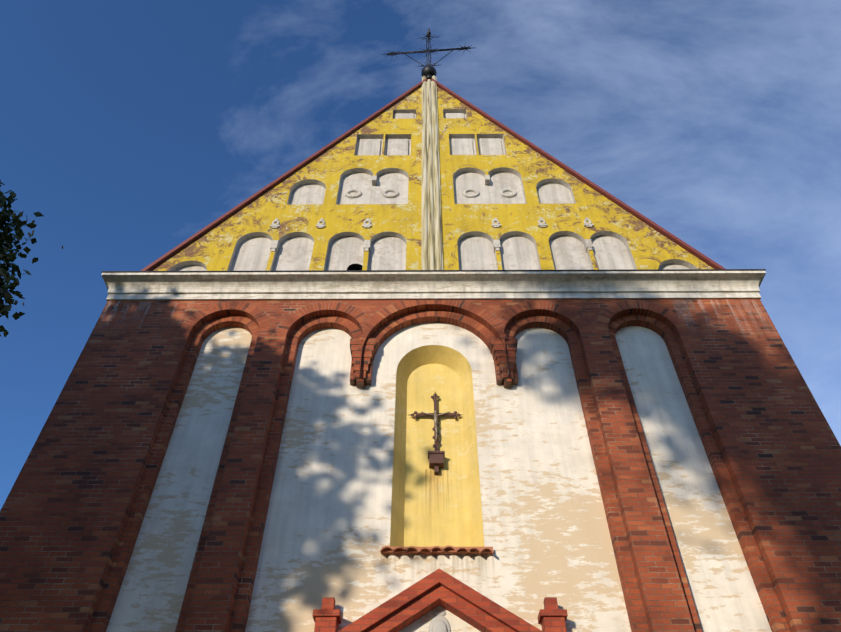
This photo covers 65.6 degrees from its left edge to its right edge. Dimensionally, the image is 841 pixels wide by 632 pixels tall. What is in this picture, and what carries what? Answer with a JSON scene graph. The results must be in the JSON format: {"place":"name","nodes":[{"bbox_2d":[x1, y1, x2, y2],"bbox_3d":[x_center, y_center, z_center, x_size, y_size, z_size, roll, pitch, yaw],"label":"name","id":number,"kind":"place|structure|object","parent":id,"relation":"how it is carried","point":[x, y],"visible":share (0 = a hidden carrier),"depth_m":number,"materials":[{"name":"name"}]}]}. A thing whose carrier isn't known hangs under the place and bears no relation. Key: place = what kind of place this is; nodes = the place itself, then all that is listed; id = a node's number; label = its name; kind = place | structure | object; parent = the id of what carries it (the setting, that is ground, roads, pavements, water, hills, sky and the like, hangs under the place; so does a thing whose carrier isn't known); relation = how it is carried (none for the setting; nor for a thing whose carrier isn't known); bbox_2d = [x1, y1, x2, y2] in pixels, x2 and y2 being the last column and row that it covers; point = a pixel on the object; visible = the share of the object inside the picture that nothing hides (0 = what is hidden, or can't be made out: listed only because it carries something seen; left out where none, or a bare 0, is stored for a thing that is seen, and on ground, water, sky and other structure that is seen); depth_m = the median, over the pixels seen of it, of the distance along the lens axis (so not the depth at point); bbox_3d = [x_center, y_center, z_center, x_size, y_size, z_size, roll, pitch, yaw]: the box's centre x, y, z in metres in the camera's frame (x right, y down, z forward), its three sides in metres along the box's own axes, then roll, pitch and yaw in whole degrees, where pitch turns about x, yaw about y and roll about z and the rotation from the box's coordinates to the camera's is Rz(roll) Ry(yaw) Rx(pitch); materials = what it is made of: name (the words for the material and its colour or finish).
{"place":"outdoors","nodes":[
{"label":"outdoors","id":0,"kind":"place"},
{"bbox_2d":[0,0,840,509],"label":"sky","id":1,"kind":"structure","parent":0,"point":[132,127],"materials":[{"name":"blue"}]},
{"bbox_2d":[382,554,493,581],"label":"water stains","id":2,"kind":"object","parent":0,"point":[453,563],"depth_m":11.63,"materials":[{"name":"brown"}]},
{"label":"ground","id":3,"kind":"structure","parent":0,"visible":0},
{"bbox_2d":[0,299,840,631],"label":"facade wall","id":4,"kind":"structure","parent":3,"relation":"on","point":[626,479],"depth_m":12.70,"materials":[{"name":"paint"}]},
{"bbox_2d":[152,86,713,270],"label":"gable","id":5,"kind":"structure","parent":4,"relation":"on","point":[304,200],"depth_m":18.50,"materials":[{"name":"yellow paint"}]},
{"bbox_2d":[270,113,592,253],"bbox_3d":[0.301,-4.441,20.352,8.640,8.000,0.255,0,-46,0],"label":"recessed panel","id":6,"kind":"object","parent":5,"relation":"attached to","point":[490,146],"visible":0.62,"depth_m":21.48,"materials":[{"name":"white paint"}]},
{"bbox_2d":[421,76,442,269],"bbox_3d":[0.317,-4.897,20.656,0.560,12.270,0.150,0,-46,0],"label":"pilaster","id":7,"kind":"object","parent":5,"relation":"attached to","point":[432,254],"visible":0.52,"depth_m":19.61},
{"bbox_2d":[270,188,593,228],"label":"relief ornaments","id":8,"kind":"object","parent":5,"relation":"attached to","point":[464,193],"visible":0.94,"depth_m":19.49},
{"bbox_2d":[101,269,765,300],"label":"cornice","id":9,"kind":"structure","parent":4,"relation":"on","point":[440,284],"depth_m":16.14,"materials":[{"name":"paint"}]},
{"bbox_2d":[99,301,189,356],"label":"lime runoff","id":10,"kind":"structure","parent":9,"relation":"attached to","point":[133,317],"depth_m":15.66,"materials":[{"name":"beige"}]},
{"bbox_2d":[140,78,724,270],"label":"roof","id":11,"kind":"structure","parent":9,"relation":"on","point":[305,162],"depth_m":19.58,"materials":[{"name":"red"}]},
{"bbox_2d":[383,34,475,78],"bbox_3d":[0.330,-10.591,26.506,3.922,4.677,0.600,-3,-46,3],"label":"rooftop cross","id":12,"kind":"object","parent":11,"relation":"on","point":[428,71],"visible":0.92,"depth_m":26.64,"materials":[{"name":"grey metal"}]},
{"bbox_2d":[673,299,769,349],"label":"lime runoff","id":13,"kind":"structure","parent":9,"relation":"attached to","point":[719,314],"depth_m":15.63,"materials":[{"name":"beige"}]},
{"bbox_2d":[177,300,690,363],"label":"brick arches","id":14,"kind":"structure","parent":4,"relation":"on","point":[255,319],"depth_m":15.74,"materials":[{"name":"red brick"}]},
{"bbox_2d":[350,338,517,387],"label":"corbels","id":15,"kind":"object","parent":4,"relation":"attached to","point":[511,344],"visible":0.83,"depth_m":14.81,"materials":[{"name":"brick"}]},
{"bbox_2d":[410,392,461,474],"bbox_3d":[0.330,2.432,14.088,1.220,2.140,0.225,0,-46,0],"label":"crucifix","id":16,"kind":"object","parent":4,"relation":"attached to","point":[436,457],"visible":0.94,"depth_m":13.75,"materials":[{"name":"brown metal"}]},
{"bbox_2d":[421,411,450,441],"bbox_3d":[0.330,2.372,14.116,0.666,0.807,0.086,0,-46,0],"label":"corpus","id":17,"kind":"object","parent":16,"relation":"attached to","point":[435,415],"visible":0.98,"depth_m":14.23,"materials":[{"name":"grey metal"}]},
{"bbox_2d":[425,469,447,511],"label":"rust stains","id":18,"kind":"object","parent":4,"relation":"attached to","point":[430,482],"visible":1,"depth_m":13.31,"materials":[{"name":"brown"}]},
{"bbox_2d":[380,545,493,554],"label":"niche sill tiles","id":19,"kind":"object","parent":4,"relation":"attached to","point":[448,549],"visible":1,"depth_m":11.69,"materials":[{"name":"brown ceramic"}]},
{"bbox_2d":[312,569,567,631],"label":"portal brickwork","id":20,"kind":"object","parent":4,"relation":"attached to","point":[400,611],"visible":0.94,"depth_m":10.73,"materials":[{"name":"brick"}]},
{"bbox_2d":[429,610,450,631],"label":"cartouche","id":21,"kind":"object","parent":4,"relation":"attached to","point":[439,622],"visible":1,"depth_m":10.85,"materials":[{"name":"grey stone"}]},
{"bbox_3d":[-10.664,0.516,5.479,8.011,11.065,6.041,0,-46,0],"label":"tree wood","id":22,"kind":"object","parent":3,"relation":"on","visible":0},
{"bbox_2d":[0,179,62,336],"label":"tree","id":23,"kind":"object","parent":22,"relation":"attached to","point":[16,223],"visible":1,"depth_m":10.28,"materials":[{"name":"green plant"}]}
]}

